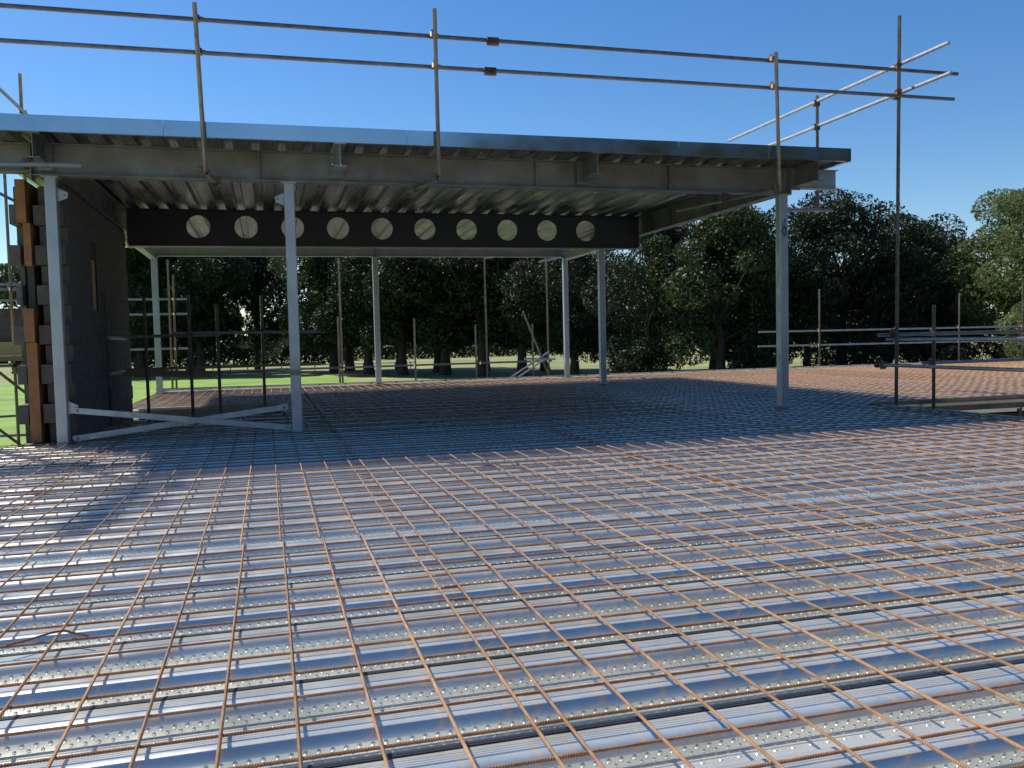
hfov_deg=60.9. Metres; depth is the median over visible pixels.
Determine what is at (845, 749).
reinforcing sheet
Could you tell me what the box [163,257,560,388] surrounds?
scaffold guardrail
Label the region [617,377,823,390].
reinforcing sheet
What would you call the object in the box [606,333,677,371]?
shrub
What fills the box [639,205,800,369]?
broadleaf tree
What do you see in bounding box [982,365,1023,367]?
reinforcing sheet
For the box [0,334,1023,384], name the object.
ground
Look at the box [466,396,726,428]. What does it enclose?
reinforcing sheet
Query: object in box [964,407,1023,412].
site ground
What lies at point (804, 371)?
reinforcing sheet
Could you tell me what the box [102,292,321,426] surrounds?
scaffold guardrail
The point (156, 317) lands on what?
steel column
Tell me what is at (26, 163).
scaffold tube
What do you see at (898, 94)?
scaffold guardrail
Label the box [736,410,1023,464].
reinforcing sheet
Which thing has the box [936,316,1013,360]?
shrub
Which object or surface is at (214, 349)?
broadleaf tree
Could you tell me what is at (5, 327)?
block stack
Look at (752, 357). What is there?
shrub
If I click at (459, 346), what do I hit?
broadleaf tree
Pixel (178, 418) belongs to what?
flat brace
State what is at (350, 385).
rebar mesh
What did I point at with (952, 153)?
sky
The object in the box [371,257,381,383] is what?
steel column
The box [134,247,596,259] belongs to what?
steel beam
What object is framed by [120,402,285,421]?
stair opening
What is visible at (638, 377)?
reinforcing sheet
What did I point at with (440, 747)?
floor lap seals
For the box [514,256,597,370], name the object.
broadleaf tree
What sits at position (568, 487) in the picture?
reinforcing sheet
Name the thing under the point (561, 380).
reinforcing sheet
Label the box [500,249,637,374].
broadleaf tree
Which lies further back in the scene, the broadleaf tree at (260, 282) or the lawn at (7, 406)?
the broadleaf tree at (260, 282)
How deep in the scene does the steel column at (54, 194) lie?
9.66 m
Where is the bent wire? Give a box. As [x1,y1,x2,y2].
[6,630,88,646]
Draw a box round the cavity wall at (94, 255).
[8,179,132,446]
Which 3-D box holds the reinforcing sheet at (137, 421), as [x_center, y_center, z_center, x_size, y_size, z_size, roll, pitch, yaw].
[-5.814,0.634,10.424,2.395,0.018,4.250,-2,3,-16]
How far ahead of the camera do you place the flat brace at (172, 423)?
10.08 m
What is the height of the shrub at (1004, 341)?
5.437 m
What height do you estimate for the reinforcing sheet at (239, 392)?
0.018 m
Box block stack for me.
[0,308,21,355]
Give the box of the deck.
[0,113,850,249]
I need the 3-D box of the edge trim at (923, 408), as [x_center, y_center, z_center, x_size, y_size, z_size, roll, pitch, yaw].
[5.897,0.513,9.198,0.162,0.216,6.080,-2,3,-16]
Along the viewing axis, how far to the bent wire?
3.12 m
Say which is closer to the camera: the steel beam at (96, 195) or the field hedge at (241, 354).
the steel beam at (96, 195)
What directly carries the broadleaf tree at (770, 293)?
on the ground at (465, 371)
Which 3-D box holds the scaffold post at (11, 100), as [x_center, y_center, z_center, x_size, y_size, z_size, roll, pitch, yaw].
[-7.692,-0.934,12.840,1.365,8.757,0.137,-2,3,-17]
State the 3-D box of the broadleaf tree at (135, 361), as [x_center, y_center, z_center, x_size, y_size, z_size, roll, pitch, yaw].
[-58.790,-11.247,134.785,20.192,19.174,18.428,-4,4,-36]
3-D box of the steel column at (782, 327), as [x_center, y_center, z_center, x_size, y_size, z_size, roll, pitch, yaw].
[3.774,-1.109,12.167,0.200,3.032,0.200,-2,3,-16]
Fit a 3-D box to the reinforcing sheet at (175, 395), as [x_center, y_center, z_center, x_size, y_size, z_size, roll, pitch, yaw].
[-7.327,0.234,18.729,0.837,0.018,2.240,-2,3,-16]
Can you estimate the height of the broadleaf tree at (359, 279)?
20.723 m
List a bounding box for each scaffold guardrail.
[0,2,958,404]
[0,260,187,388]
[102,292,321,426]
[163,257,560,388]
[758,281,1023,407]
[874,305,1023,407]
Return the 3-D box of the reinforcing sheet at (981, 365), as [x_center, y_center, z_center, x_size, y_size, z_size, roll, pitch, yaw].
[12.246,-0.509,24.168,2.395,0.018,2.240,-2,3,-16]
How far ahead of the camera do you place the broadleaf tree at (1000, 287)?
69.67 m
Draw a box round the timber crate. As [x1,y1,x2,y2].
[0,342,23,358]
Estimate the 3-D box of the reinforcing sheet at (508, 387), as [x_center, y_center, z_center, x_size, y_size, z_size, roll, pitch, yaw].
[-0.334,0.159,17.059,2.395,0.018,4.690,-2,3,-16]
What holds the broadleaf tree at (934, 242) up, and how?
on the ground at (465, 371)
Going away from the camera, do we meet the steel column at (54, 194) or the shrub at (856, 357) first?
the steel column at (54, 194)
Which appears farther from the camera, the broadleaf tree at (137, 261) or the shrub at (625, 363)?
the broadleaf tree at (137, 261)
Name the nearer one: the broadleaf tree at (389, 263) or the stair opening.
the stair opening
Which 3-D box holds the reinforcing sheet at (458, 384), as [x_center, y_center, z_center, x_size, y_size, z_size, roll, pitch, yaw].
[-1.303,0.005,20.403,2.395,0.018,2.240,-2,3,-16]
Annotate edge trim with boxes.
[163,362,921,390]
[870,394,1023,410]
[878,403,1023,422]
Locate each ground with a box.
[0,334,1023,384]
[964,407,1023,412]
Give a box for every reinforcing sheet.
[0,418,147,458]
[0,440,407,561]
[0,453,97,520]
[0,530,589,767]
[103,408,341,452]
[133,397,187,408]
[146,392,194,398]
[175,392,316,409]
[188,388,303,396]
[301,384,411,392]
[305,388,459,408]
[316,402,546,440]
[340,429,771,529]
[400,380,515,388]
[410,500,1023,767]
[417,384,593,402]
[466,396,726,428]
[496,377,611,384]
[520,381,711,396]
[549,419,1023,498]
[586,374,704,380]
[596,391,891,418]
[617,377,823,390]
[669,371,775,376]
[709,374,926,386]
[718,386,958,410]
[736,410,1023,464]
[750,368,866,373]
[791,481,1023,572]
[800,371,1021,381]
[822,366,926,370]
[828,382,1023,396]
[879,369,1023,377]
[898,408,1023,423]
[936,363,1012,366]
[940,378,1023,386]
[963,361,1023,364]
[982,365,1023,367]
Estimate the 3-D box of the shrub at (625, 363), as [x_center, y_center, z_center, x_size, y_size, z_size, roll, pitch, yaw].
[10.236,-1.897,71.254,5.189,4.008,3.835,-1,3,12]
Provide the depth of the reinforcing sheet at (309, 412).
10.22 m
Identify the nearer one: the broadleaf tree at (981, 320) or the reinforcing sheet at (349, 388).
the reinforcing sheet at (349, 388)
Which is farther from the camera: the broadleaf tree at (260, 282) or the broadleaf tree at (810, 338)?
the broadleaf tree at (260, 282)
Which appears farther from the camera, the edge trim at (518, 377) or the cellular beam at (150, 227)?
the edge trim at (518, 377)
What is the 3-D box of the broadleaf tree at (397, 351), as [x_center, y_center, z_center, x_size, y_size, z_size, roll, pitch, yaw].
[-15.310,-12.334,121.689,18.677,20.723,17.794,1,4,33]
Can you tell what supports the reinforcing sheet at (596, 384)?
on the floor
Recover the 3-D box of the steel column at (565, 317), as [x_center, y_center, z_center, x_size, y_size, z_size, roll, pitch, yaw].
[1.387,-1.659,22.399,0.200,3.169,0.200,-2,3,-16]
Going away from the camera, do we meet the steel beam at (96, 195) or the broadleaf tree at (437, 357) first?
the steel beam at (96, 195)
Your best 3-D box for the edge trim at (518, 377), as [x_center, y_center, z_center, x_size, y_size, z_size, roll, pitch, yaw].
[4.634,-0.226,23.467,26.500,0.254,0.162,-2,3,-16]
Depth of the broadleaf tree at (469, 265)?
93.31 m
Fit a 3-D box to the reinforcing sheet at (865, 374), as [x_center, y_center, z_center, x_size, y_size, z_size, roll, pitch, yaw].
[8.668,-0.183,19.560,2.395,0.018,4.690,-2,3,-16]
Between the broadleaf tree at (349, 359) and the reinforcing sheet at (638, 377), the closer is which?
the reinforcing sheet at (638, 377)
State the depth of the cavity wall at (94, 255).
10.22 m
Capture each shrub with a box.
[237,328,288,361]
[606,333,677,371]
[607,336,668,372]
[723,343,792,368]
[800,336,894,365]
[898,329,972,362]
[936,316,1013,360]
[991,323,1015,358]
[993,300,1023,358]
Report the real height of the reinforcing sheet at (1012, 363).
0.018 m
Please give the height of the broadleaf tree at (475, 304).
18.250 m
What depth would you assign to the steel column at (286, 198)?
10.33 m
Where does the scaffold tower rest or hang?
on the lawn at (7, 406)
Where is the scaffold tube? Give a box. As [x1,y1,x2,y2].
[0,158,81,169]
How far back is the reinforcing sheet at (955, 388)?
15.00 m
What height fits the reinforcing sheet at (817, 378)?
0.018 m
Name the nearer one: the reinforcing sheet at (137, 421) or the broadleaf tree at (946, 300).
the reinforcing sheet at (137, 421)
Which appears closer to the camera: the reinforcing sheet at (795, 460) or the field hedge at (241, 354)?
the reinforcing sheet at (795, 460)
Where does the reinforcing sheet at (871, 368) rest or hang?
on the floor
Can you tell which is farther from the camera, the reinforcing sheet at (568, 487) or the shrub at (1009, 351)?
the shrub at (1009, 351)
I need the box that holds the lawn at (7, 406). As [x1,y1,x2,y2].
[0,374,357,447]
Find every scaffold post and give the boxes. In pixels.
[0,73,27,180]
[788,95,833,212]
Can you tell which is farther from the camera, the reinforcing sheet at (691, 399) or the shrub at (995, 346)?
the shrub at (995, 346)
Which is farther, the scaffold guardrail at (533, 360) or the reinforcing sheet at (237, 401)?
the scaffold guardrail at (533, 360)
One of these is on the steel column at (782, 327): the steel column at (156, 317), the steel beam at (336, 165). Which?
the steel beam at (336, 165)
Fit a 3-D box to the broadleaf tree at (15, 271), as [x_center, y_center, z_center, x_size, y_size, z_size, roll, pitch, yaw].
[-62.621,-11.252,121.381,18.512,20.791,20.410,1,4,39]
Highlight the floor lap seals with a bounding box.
[0,383,1023,767]
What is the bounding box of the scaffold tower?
[0,174,26,446]
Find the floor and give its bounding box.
[0,364,1023,767]
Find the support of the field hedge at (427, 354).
on the ground at (465, 371)
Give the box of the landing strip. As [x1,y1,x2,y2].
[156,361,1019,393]
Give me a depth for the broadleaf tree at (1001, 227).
80.36 m
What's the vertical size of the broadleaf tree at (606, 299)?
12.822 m
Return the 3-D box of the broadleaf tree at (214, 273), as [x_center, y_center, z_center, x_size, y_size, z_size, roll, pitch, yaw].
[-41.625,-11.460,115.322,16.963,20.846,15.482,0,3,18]
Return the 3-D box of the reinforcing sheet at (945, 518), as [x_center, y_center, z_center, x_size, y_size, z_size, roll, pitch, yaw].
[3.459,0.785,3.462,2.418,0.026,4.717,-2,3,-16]
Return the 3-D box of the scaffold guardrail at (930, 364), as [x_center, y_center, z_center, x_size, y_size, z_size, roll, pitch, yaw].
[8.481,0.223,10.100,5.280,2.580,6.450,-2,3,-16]
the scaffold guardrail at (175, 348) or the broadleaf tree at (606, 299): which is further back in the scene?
the broadleaf tree at (606, 299)
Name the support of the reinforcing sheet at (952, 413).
on the floor
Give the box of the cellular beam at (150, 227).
[126,208,639,249]
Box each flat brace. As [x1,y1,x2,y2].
[73,404,287,441]
[73,408,290,429]
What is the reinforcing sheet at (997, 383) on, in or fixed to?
on the floor
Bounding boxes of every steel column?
[40,175,77,445]
[151,256,162,391]
[275,181,302,433]
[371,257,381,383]
[561,257,569,376]
[595,249,606,384]
[772,194,790,408]
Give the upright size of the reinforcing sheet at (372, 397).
0.018 m
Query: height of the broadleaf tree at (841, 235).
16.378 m
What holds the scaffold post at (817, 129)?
attached to the scaffold guardrail at (898, 94)
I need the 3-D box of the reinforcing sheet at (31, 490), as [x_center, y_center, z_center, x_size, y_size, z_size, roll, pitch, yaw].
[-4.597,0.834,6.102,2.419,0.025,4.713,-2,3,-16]
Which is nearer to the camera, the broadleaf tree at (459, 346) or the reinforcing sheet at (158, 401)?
the reinforcing sheet at (158, 401)
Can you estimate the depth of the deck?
11.47 m
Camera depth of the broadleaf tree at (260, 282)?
123.54 m
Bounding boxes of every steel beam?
[0,131,838,195]
[58,178,147,247]
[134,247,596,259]
[586,194,774,249]
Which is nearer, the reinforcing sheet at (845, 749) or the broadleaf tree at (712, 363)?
the reinforcing sheet at (845, 749)
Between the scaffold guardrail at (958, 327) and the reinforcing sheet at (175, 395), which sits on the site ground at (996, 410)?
the scaffold guardrail at (958, 327)
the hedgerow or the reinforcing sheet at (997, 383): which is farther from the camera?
the hedgerow
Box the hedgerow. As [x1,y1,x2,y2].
[0,309,1005,363]
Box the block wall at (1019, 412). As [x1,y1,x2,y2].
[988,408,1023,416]
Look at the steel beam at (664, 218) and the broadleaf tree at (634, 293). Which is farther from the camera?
the broadleaf tree at (634, 293)
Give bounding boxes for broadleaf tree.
[0,263,127,307]
[126,248,195,376]
[127,257,254,370]
[130,301,172,367]
[136,258,240,370]
[222,257,299,369]
[267,257,355,372]
[275,257,357,370]
[305,257,413,373]
[325,257,438,374]
[362,257,478,374]
[362,261,477,371]
[363,337,432,369]
[384,257,542,375]
[432,336,517,370]
[446,254,597,375]
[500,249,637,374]
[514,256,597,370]
[579,259,666,353]
[580,226,698,370]
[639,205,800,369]
[676,265,741,368]
[686,204,854,362]
[767,188,946,365]
[788,260,851,365]
[801,212,967,362]
[870,237,991,331]
[891,223,1004,362]
[935,188,1023,324]
[977,188,1023,313]
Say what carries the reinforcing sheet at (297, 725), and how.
on the floor
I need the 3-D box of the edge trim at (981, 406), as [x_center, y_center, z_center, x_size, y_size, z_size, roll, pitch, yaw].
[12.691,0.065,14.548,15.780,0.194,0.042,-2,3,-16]
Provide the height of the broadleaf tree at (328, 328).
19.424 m
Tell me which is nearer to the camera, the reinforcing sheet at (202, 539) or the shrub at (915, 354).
the reinforcing sheet at (202, 539)
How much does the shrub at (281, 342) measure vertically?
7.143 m
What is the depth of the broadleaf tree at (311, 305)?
111.41 m
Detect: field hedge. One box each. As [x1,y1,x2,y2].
[9,338,345,373]
[345,342,583,360]
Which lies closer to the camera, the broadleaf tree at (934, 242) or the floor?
the floor
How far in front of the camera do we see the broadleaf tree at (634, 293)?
73.18 m
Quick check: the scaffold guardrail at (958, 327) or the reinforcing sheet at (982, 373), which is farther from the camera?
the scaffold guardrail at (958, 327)
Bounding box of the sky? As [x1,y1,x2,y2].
[0,0,1023,336]
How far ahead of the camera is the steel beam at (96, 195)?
12.35 m
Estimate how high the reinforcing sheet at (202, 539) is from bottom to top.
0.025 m
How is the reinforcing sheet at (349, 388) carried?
on the floor
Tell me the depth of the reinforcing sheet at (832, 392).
13.96 m
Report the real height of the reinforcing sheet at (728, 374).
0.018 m
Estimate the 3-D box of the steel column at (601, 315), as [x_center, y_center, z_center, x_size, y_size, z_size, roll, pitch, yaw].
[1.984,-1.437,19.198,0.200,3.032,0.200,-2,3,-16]

